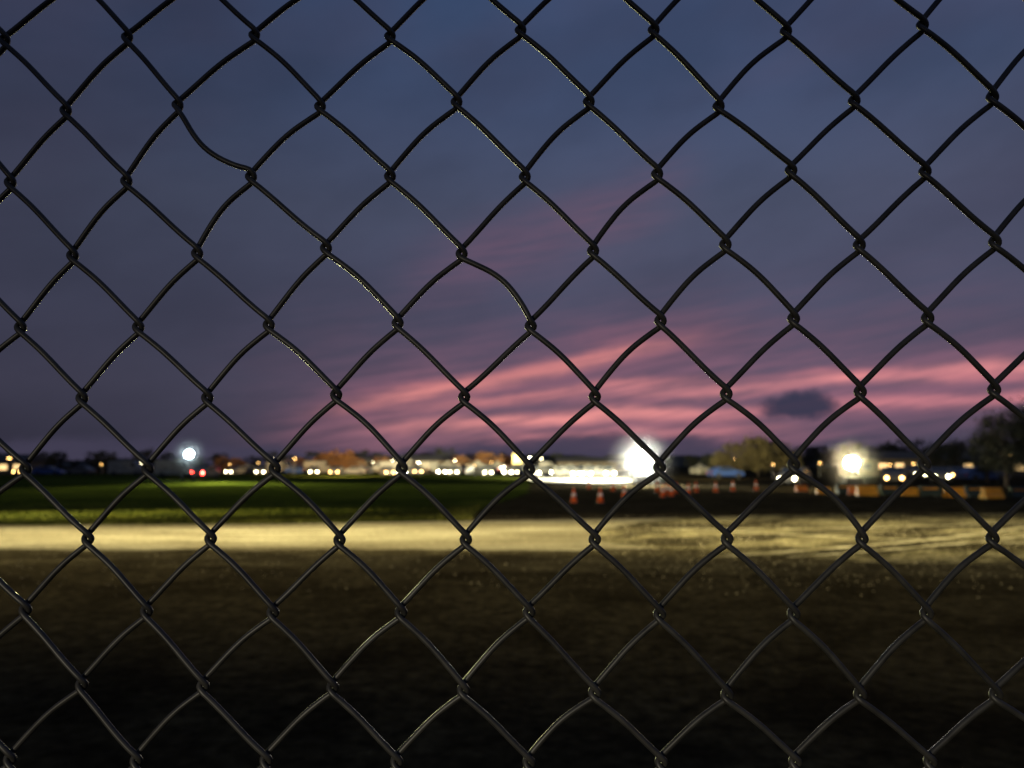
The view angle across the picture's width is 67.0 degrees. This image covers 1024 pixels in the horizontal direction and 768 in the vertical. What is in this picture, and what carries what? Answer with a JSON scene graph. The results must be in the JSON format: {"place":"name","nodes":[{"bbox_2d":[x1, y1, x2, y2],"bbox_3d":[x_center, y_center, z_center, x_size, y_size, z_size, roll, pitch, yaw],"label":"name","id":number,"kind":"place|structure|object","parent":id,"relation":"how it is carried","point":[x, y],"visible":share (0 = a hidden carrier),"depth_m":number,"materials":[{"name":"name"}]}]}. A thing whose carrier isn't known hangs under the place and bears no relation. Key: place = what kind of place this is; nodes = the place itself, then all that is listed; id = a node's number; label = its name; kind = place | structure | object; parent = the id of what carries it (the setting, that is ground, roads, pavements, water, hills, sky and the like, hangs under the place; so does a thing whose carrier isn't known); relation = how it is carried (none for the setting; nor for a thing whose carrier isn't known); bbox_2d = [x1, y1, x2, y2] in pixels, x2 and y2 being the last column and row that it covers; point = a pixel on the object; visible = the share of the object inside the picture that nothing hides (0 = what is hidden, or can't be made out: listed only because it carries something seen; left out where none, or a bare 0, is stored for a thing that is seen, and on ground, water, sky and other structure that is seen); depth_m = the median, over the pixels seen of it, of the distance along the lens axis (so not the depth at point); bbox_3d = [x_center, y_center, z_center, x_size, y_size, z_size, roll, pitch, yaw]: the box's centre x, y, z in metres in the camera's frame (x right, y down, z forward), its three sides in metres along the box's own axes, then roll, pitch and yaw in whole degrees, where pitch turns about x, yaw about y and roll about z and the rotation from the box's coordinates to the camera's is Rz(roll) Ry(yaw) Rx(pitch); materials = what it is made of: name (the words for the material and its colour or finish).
{"place":"outdoors","nodes":[
{"label":"outdoors","id":0,"kind":"place"},
{"bbox_2d":[0,454,45,474],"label":"building","id":1,"kind":"structure","parent":0,"point":[6,463],"depth_m":131.60,"materials":[{"name":"grey concrete"}]},
{"bbox_2d":[0,474,531,524],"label":"grass field","id":2,"kind":"structure","parent":0,"point":[452,489],"depth_m":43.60,"materials":[{"name":"plant"}]},
{"bbox_2d":[32,466,65,475],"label":"parked car","id":3,"kind":"object","parent":2,"relation":"on","point":[44,470],"visible":0.95,"depth_m":118.44,"materials":[{"name":"blue paint"}]},
{"bbox_2d":[66,466,95,474],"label":"parked car","id":4,"kind":"object","parent":2,"relation":"on","point":[83,470],"visible":0.92,"depth_m":124.43,"materials":[{"name":"blue metal"}]},
{"bbox_2d":[108,461,141,475],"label":"parked van","id":5,"kind":"object","parent":2,"relation":"on","point":[119,468],"visible":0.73,"depth_m":118.34,"materials":[{"name":"metal"}]},
{"bbox_2d":[154,460,194,476],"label":"parked van","id":6,"kind":"object","parent":2,"relation":"on","point":[165,468],"visible":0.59,"depth_m":102.39,"materials":[{"name":"white metal"}]},
{"bbox_2d":[180,450,194,480],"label":"light tower","id":7,"kind":"structure","parent":2,"relation":"on","point":[188,454],"depth_m":79.53,"materials":[{"name":"white metal"}]},
{"bbox_2d":[191,467,218,477],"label":"parked car","id":8,"kind":"object","parent":2,"relation":"on","point":[204,472],"visible":0.77,"depth_m":94.05,"materials":[{"name":"black metal"}]},
{"bbox_2d":[224,466,250,474],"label":"parked car","id":9,"kind":"object","parent":2,"relation":"on","point":[240,470],"visible":0.98,"depth_m":126.62,"materials":[{"name":"silver metal"}]},
{"bbox_2d":[254,466,266,474],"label":"parked car","id":10,"kind":"object","parent":2,"relation":"on","point":[260,469],"visible":0.96,"depth_m":123.98,"materials":[{"name":"silver metal"}]},
{"bbox_2d":[285,466,305,474],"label":"parked car","id":11,"kind":"object","parent":2,"relation":"on","point":[290,470],"visible":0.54,"depth_m":132.34,"materials":[{"name":"blue paint"}]},
{"bbox_2d":[308,466,318,474],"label":"parked car","id":12,"kind":"object","parent":2,"relation":"on","point":[313,469],"visible":0.98,"depth_m":125.80,"materials":[{"name":"silver metal"}]},
{"bbox_2d":[303,461,329,474],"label":"parked van","id":13,"kind":"object","parent":2,"relation":"on","point":[324,467],"visible":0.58,"depth_m":131.94,"materials":[{"name":"white metal"}]},
{"bbox_2d":[328,466,342,474],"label":"parked car","id":14,"kind":"object","parent":2,"relation":"on","point":[335,470],"visible":0.94,"depth_m":122.05,"materials":[{"name":"silver metal"}]},
{"bbox_2d":[343,466,367,474],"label":"parked car","id":15,"kind":"object","parent":2,"relation":"on","point":[360,470],"visible":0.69,"depth_m":124.37,"materials":[{"name":"beige metal"}]},
{"bbox_2d":[379,466,394,475],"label":"parked car","id":16,"kind":"object","parent":2,"relation":"on","point":[384,470],"visible":0.99,"depth_m":116.33,"materials":[{"name":"beige metal"}]},
{"bbox_2d":[436,466,448,474],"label":"parked car","id":17,"kind":"object","parent":2,"relation":"on","point":[442,469],"visible":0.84,"depth_m":125.87,"materials":[{"name":"silver metal"}]},
{"bbox_2d":[448,466,460,474],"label":"parked car","id":18,"kind":"object","parent":2,"relation":"on","point":[454,470],"visible":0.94,"depth_m":122.01,"materials":[{"name":"silver metal"}]},
{"bbox_2d":[473,466,492,475],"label":"parked car","id":19,"kind":"object","parent":2,"relation":"on","point":[482,470],"visible":0.98,"depth_m":114.57,"materials":[{"name":"silver metal"}]},
{"bbox_2d":[0,518,675,550],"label":"gravel road","id":20,"kind":"structure","parent":0,"point":[225,541],"depth_m":17.37,"materials":[{"name":"gravel"}]},
{"bbox_2d":[2,515,1023,597],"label":"loose gravel","id":21,"kind":"structure","parent":20,"relation":"on","point":[611,544],"depth_m":16.36,"materials":[{"name":"gravel"}]},
{"bbox_2d":[318,457,372,473],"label":"building","id":22,"kind":"structure","parent":0,"point":[368,461],"depth_m":147.71,"materials":[{"name":"beige concrete"}]},
{"bbox_2d":[375,455,476,465],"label":"building","id":23,"kind":"structure","parent":0,"point":[440,459],"depth_m":171.97,"materials":[{"name":"beige concrete"}]},
{"bbox_2d":[49,453,838,466],"bbox_3d":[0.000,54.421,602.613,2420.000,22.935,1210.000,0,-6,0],"label":"distant hills","id":24,"kind":"structure","parent":0,"point":[677,460],"depth_m":1004.93,"materials":[{"name":"black"}]},
{"bbox_2d":[0,466,1023,767],"bbox_3d":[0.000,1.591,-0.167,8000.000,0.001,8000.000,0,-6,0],"label":"ground","id":25,"kind":"structure","parent":0,"point":[792,688],"depth_m":6.34,"materials":[{"name":"soil"}]},
{"bbox_2d":[38,451,58,465],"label":"tree","id":26,"kind":"object","parent":25,"relation":"on","point":[48,461],"visible":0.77,"depth_m":197.06,"materials":[{"name":"green plant"}]},
{"bbox_2d":[51,450,70,468],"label":"tree","id":27,"kind":"object","parent":25,"relation":"on","point":[61,459],"visible":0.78,"depth_m":229.58,"materials":[{"name":"green plant"}]},
{"bbox_2d":[84,451,104,467],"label":"tree","id":28,"kind":"object","parent":25,"relation":"on","point":[91,462],"visible":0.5,"depth_m":253.72,"materials":[{"name":"green plant"}]},
{"bbox_2d":[89,450,117,471],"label":"tree","id":29,"kind":"object","parent":25,"relation":"on","point":[109,457],"visible":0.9,"depth_m":187.61,"materials":[{"name":"green plant"}]},
{"bbox_2d":[128,447,158,464],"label":"tree","id":30,"kind":"object","parent":25,"relation":"on","point":[148,454],"visible":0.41,"depth_m":199.09,"materials":[{"name":"green plant"}]},
{"bbox_2d":[159,451,177,459],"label":"tree","id":31,"kind":"object","parent":25,"relation":"on","point":[162,456],"visible":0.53,"depth_m":260.49,"materials":[{"name":"green plant"}]},
{"bbox_2d":[190,457,209,466],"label":"tree","id":32,"kind":"object","parent":25,"relation":"on","point":[198,462],"visible":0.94,"depth_m":207.39,"materials":[{"name":"green plant"}]},
{"bbox_2d":[208,453,228,465],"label":"tree","id":33,"kind":"object","parent":25,"relation":"on","point":[215,455],"visible":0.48,"depth_m":216.97,"materials":[{"name":"green plant"}]},
{"bbox_2d":[213,456,231,472],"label":"tree","id":34,"kind":"object","parent":25,"relation":"on","point":[219,460],"visible":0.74,"depth_m":153.68,"materials":[{"name":"brown plant"}]},
{"bbox_2d":[222,457,245,468],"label":"tree","id":35,"kind":"object","parent":25,"relation":"on","point":[234,460],"visible":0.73,"depth_m":151.10,"materials":[{"name":"brown plant"}]},
{"bbox_2d":[243,456,261,465],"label":"tree","id":36,"kind":"object","parent":25,"relation":"on","point":[254,461],"visible":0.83,"depth_m":232.93,"materials":[{"name":"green plant"}]},
{"bbox_2d":[266,461,292,473],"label":"parked van","id":37,"kind":"object","parent":25,"relation":"on","point":[284,465],"visible":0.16,"depth_m":138.16,"materials":[{"name":"grey metal"}]},
{"bbox_2d":[300,451,320,464],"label":"tree","id":38,"kind":"object","parent":25,"relation":"on","point":[310,453],"visible":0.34,"depth_m":216.85,"materials":[{"name":"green plant"}]},
{"bbox_2d":[312,450,343,466],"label":"tree","id":39,"kind":"object","parent":25,"relation":"on","point":[328,457],"visible":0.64,"depth_m":140.92,"materials":[{"name":"orange plant"}]},
{"bbox_2d":[329,447,357,469],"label":"tree","id":40,"kind":"object","parent":25,"relation":"on","point":[336,462],"visible":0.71,"depth_m":141.41,"materials":[{"name":"orange plant"}]},
{"bbox_2d":[339,454,365,473],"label":"tree","id":41,"kind":"object","parent":25,"relation":"on","point":[345,465],"visible":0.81,"depth_m":140.59,"materials":[{"name":"orange plant"}]},
{"bbox_2d":[372,461,397,473],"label":"parked van","id":42,"kind":"object","parent":25,"relation":"on","point":[377,466],"visible":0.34,"depth_m":143.24,"materials":[{"name":"white metal"}]},
{"bbox_2d":[420,461,439,473],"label":"parked van","id":43,"kind":"object","parent":25,"relation":"on","point":[430,466],"visible":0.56,"depth_m":143.02,"materials":[{"name":"white metal"}]},
{"bbox_2d":[434,447,458,454],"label":"tree","id":44,"kind":"object","parent":25,"relation":"on","point":[438,452],"visible":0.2,"depth_m":197.44,"materials":[{"name":"green plant"}]},
{"bbox_2d":[502,466,517,475],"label":"parked car","id":45,"kind":"object","parent":25,"relation":"on","point":[506,470],"visible":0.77,"depth_m":118.12,"materials":[{"name":"silver metal"}]},
{"bbox_2d":[0,0,1023,767],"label":"chain link fence","id":46,"kind":"object","parent":25,"relation":"on","point":[594,538],"visible":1,"depth_m":0.42,"materials":[{"name":"metal"}]},
{"bbox_2d":[547,451,563,463],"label":"tree","id":47,"kind":"object","parent":25,"relation":"on","point":[554,456],"visible":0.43,"depth_m":222.54,"materials":[{"name":"green plant"}]},
{"bbox_2d":[554,457,624,471],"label":"building","id":48,"kind":"structure","parent":25,"relation":"on","point":[616,464],"depth_m":185.82,"materials":[{"name":"beige glass"}]},
{"bbox_2d":[595,488,604,503],"bbox_3d":[3.731,4.713,32.687,0.360,0.660,0.360,1,-6,-12],"label":"traffic cone","id":49,"kind":"object","parent":25,"relation":"on","point":[600,499],"visible":1,"depth_m":32.59,"materials":[{"name":"plastic"}]},
{"bbox_2d":[615,453,631,470],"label":"tree","id":50,"kind":"object","parent":25,"relation":"on","point":[626,461],"visible":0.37,"depth_m":230.99,"materials":[{"name":"green plant"}]},
{"bbox_2d":[681,455,698,469],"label":"tree","id":51,"kind":"object","parent":25,"relation":"on","point":[692,462],"visible":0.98,"depth_m":268.48,"materials":[{"name":"green plant"}]},
{"bbox_2d":[690,464,709,473],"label":"marquee tent","id":52,"kind":"object","parent":25,"relation":"on","point":[699,469],"visible":0.89,"depth_m":148.56,"materials":[{"name":"fabric"}]},
{"bbox_2d":[697,452,715,467],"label":"tree","id":53,"kind":"object","parent":25,"relation":"on","point":[704,459],"visible":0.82,"depth_m":191.05,"materials":[{"name":"green plant"}]},
{"bbox_2d":[707,450,729,467],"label":"tree","id":54,"kind":"object","parent":25,"relation":"on","point":[718,454],"visible":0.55,"depth_m":114.85,"materials":[{"name":"green plant"}]},
{"bbox_2d":[706,467,744,478],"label":"parked car","id":55,"kind":"object","parent":25,"relation":"on","point":[717,472],"visible":0.98,"depth_m":93.59,"materials":[{"name":"blue paint"}]},
{"bbox_2d":[719,439,757,470],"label":"tree","id":56,"kind":"object","parent":25,"relation":"on","point":[730,461],"visible":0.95,"depth_m":111.00,"materials":[{"name":"green plant"}]},
{"bbox_2d":[736,432,779,475],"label":"tree","id":57,"kind":"object","parent":25,"relation":"on","point":[765,456],"visible":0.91,"depth_m":111.11,"materials":[{"name":"green plant"}]},
{"bbox_2d":[756,442,793,475],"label":"tree","id":58,"kind":"object","parent":25,"relation":"on","point":[779,461],"visible":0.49,"depth_m":114.58,"materials":[{"name":"green plant"}]},
{"bbox_2d":[776,467,810,485],"bbox_3d":[22.475,7.359,61.593,1.760,1.439,4.280,-4,-7,34],"label":"parked car","id":59,"kind":"object","parent":25,"relation":"on","point":[795,478],"visible":0.48,"depth_m":60.72,"materials":[{"name":"silver metal"}]},
{"bbox_2d":[795,485,807,491],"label":"plastic barrier","id":60,"kind":"object","parent":25,"relation":"on","point":[799,488],"visible":0.98,"depth_m":46.51,"materials":[{"name":"orange plastic"}]},
{"bbox_2d":[793,446,823,467],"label":"tree","id":61,"kind":"object","parent":25,"relation":"on","point":[810,456],"visible":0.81,"depth_m":196.12,"materials":[{"name":"green plant"}]},
{"bbox_2d":[801,444,836,470],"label":"tree","id":62,"kind":"object","parent":25,"relation":"on","point":[824,460],"visible":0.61,"depth_m":231.00,"materials":[{"name":"green plant"}]},
{"bbox_2d":[835,484,854,494],"bbox_3d":[18.408,5.808,42.627,1.000,0.560,0.500,0,-6,3],"label":"plastic barrier","id":63,"kind":"object","parent":25,"relation":"on","point":[841,489],"visible":0.7,"depth_m":42.53,"materials":[{"name":"black plastic"}]},
{"bbox_2d":[838,443,872,454],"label":"tree","id":64,"kind":"object","parent":25,"relation":"on","point":[857,445],"visible":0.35,"depth_m":241.36,"materials":[{"name":"green plant"}]},
{"bbox_2d":[855,486,878,496],"bbox_3d":[18.178,5.494,39.643,1.000,0.560,0.500,0,-6,0],"label":"plastic barrier","id":65,"kind":"object","parent":25,"relation":"on","point":[862,491],"visible":1,"depth_m":39.53,"materials":[{"name":"orange plastic"}]},
{"bbox_2d":[871,440,900,451],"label":"tree","id":66,"kind":"object","parent":25,"relation":"on","point":[891,448],"visible":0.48,"depth_m":189.10,"materials":[{"name":"green plant"}]},
{"bbox_2d":[878,485,899,495],"bbox_3d":[19.847,5.598,40.637,1.000,0.560,0.500,0,-6,-1],"label":"plastic barrier","id":67,"kind":"object","parent":25,"relation":"on","point":[885,490],"visible":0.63,"depth_m":40.54,"materials":[{"name":"black plastic"}]},
{"bbox_2d":[881,467,905,484],"bbox_3d":[32.324,7.777,65.574,1.760,1.439,4.280,-3,-7,24],"label":"parked car","id":68,"kind":"object","parent":25,"relation":"on","point":[893,474],"visible":0.98,"depth_m":64.37,"materials":[{"name":"black metal"}]},
{"bbox_2d":[888,438,928,451],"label":"tree","id":69,"kind":"object","parent":25,"relation":"on","point":[905,447],"visible":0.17,"depth_m":234.61,"materials":[{"name":"green plant"}]},
{"bbox_2d":[900,488,918,496],"bbox_3d":[20.373,5.550,39.637,0.800,0.448,0.400,-1,-6,6],"label":"plastic barrier","id":70,"kind":"object","parent":25,"relation":"on","point":[913,492],"visible":0.78,"depth_m":39.52,"materials":[{"name":"orange plastic"}]},
{"bbox_2d":[904,467,926,478],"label":"parked car","id":71,"kind":"object","parent":25,"relation":"on","point":[909,473],"visible":0.37,"depth_m":90.43,"materials":[{"name":"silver metal"}]},
{"bbox_2d":[918,486,941,496],"bbox_3d":[21.159,5.442,39.146,1.000,0.560,0.500,-1,-6,11],"label":"plastic barrier","id":72,"kind":"object","parent":25,"relation":"on","point":[924,491],"visible":0.94,"depth_m":39.02,"materials":[{"name":"black plastic"}]},
{"bbox_2d":[920,440,945,466],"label":"tree","id":73,"kind":"object","parent":25,"relation":"on","point":[934,462],"visible":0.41,"depth_m":99.07,"materials":[{"name":"green plant"}]},
{"bbox_2d":[929,467,951,482],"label":"parked car","id":74,"kind":"object","parent":25,"relation":"on","point":[943,472],"visible":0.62,"depth_m":72.47,"materials":[{"name":"silver metal"}]},
{"bbox_2d":[934,437,972,477],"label":"tree","id":75,"kind":"object","parent":25,"relation":"on","point":[953,449],"visible":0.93,"depth_m":94.20,"materials":[{"name":"green plant"}]},
{"bbox_2d":[942,487,965,498],"bbox_3d":[21.523,5.299,37.652,0.950,0.532,0.475,0,-6,-3],"label":"plastic barrier","id":76,"kind":"object","parent":25,"relation":"on","point":[960,491],"visible":0.62,"depth_m":37.56,"materials":[{"name":"orange plastic"}]},
{"bbox_2d":[950,467,969,479],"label":"parked car","id":77,"kind":"object","parent":25,"relation":"on","point":[954,470],"visible":0.41,"depth_m":84.96,"materials":[{"name":"blue metal"}]},
{"bbox_2d":[964,486,982,497],"bbox_3d":[22.956,5.369,38.450,1.000,0.560,0.500,1,-6,-14],"label":"plastic barrier","id":78,"kind":"object","parent":25,"relation":"on","point":[972,491],"visible":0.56,"depth_m":38.30,"materials":[{"name":"white plastic"}]},
{"bbox_2d":[956,467,1003,481],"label":"parked car","id":79,"kind":"object","parent":25,"relation":"on","point":[965,474],"visible":0.75,"depth_m":74.68,"materials":[{"name":"blue paint"}]},
{"bbox_2d":[963,429,1002,481],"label":"tree","id":80,"kind":"object","parent":25,"relation":"on","point":[970,452],"visible":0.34,"depth_m":74.55,"materials":[{"name":"green plant"}]},
{"bbox_2d":[979,488,1004,499],"bbox_3d":[22.437,5.128,36.162,1.000,0.560,0.500,1,-6,-12],"label":"plastic barrier","id":81,"kind":"object","parent":25,"relation":"on","point":[991,493],"visible":1,"depth_m":36.02,"materials":[{"name":"orange plastic"}]},
{"bbox_2d":[961,404,1023,486],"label":"tree","id":82,"kind":"object","parent":25,"relation":"on","point":[1001,421],"visible":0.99,"depth_m":57.59,"materials":[{"name":"green plant"}]},
{"bbox_2d":[998,396,1023,466],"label":"tree","id":83,"kind":"object","parent":25,"relation":"on","point":[1008,411],"visible":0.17,"depth_m":60.37,"materials":[{"name":"green plant"}]},
{"bbox_2d":[1006,487,1023,498],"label":"plastic barrier","id":84,"kind":"object","parent":25,"relation":"on","point":[1015,492],"visible":0.94,"depth_m":37.02,"materials":[{"name":"plastic"}]},
{"bbox_2d":[0,548,1023,579],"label":"dirt verge","id":85,"kind":"structure","parent":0,"point":[499,559],"depth_m":12.76,"materials":[{"name":"soil"}]},
{"bbox_2d":[0,0,1023,463],"label":"sky","id":86,"kind":"structure","parent":0,"point":[468,318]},
{"bbox_2d":[409,472,630,483],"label":"concrete apron","id":87,"kind":"object","parent":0,"point":[622,478],"visible":0.44,"depth_m":87.12,"materials":[{"name":"concrete"}]},
{"bbox_2d":[450,454,471,465],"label":"tree","id":88,"kind":"object","parent":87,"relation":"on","point":[459,459],"visible":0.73,"depth_m":158.82,"materials":[{"name":"orange plant"}]},
{"bbox_2d":[472,450,496,464],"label":"tree","id":89,"kind":"object","parent":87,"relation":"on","point":[482,456],"visible":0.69,"depth_m":159.03,"materials":[{"name":"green plant"}]},
{"bbox_2d":[492,454,512,465],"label":"tree","id":90,"kind":"object","parent":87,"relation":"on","point":[507,460],"visible":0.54,"depth_m":156.95,"materials":[{"name":"orange plant"}]},
{"bbox_2d":[539,466,551,475],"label":"parked car","id":91,"kind":"object","parent":87,"relation":"on","point":[546,470],"visible":0.48,"depth_m":116.47,"materials":[{"name":"silver metal"}]},
{"bbox_2d":[552,467,580,477],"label":"parked car","id":92,"kind":"object","parent":87,"relation":"on","point":[566,472],"visible":1,"depth_m":98.64,"materials":[{"name":"silver metal"}]},
{"bbox_2d":[580,467,603,477],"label":"parked car","id":93,"kind":"object","parent":87,"relation":"on","point":[590,472],"visible":1,"depth_m":98.41,"materials":[{"name":"silver metal"}]},
{"bbox_2d":[597,466,615,476],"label":"parked car","id":94,"kind":"object","parent":87,"relation":"on","point":[609,470],"visible":0.67,"depth_m":102.03,"materials":[{"name":"silver metal"}]},
{"bbox_2d":[631,451,650,485],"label":"light tower","id":95,"kind":"structure","parent":0,"point":[641,460],"depth_m":59.38,"materials":[{"name":"white glass"}]},
{"bbox_2d":[594,513,1023,564],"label":"dirt yard","id":96,"kind":"structure","parent":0,"point":[956,554],"depth_m":17.57,"materials":[{"name":"soil"}]},
{"bbox_2d":[659,522,1023,529],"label":"wheel track","id":97,"kind":"structure","parent":96,"relation":"on","point":[870,527],"depth_m":20.02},
{"bbox_2d":[703,526,1023,557],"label":"wheel track","id":98,"kind":"structure","parent":96,"relation":"on","point":[839,547],"depth_m":15.34,"materials":[{"name":"soil"}]},
{"bbox_2d":[733,531,1023,543],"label":"wheel track","id":99,"kind":"structure","parent":96,"relation":"on","point":[877,538],"depth_m":16.76,"materials":[{"name":"soil"}]},
{"bbox_2d":[787,535,1023,557],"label":"wheel track","id":100,"kind":"structure","parent":96,"relation":"on","point":[889,549],"depth_m":14.94,"materials":[{"name":"soil"}]},
{"bbox_2d":[841,456,864,485],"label":"light tower","id":101,"kind":"structure","parent":0,"point":[851,462],"depth_m":49.58,"materials":[{"name":"white glass"}]},
{"bbox_2d":[837,452,919,475],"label":"building","id":102,"kind":"structure","parent":0,"point":[871,463],"depth_m":120.93,"materials":[{"name":"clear glass"}]},
{"bbox_2d":[930,452,1023,475],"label":"building","id":103,"kind":"structure","parent":0,"point":[1014,473],"depth_m":111.38,"materials":[{"name":"glass"}]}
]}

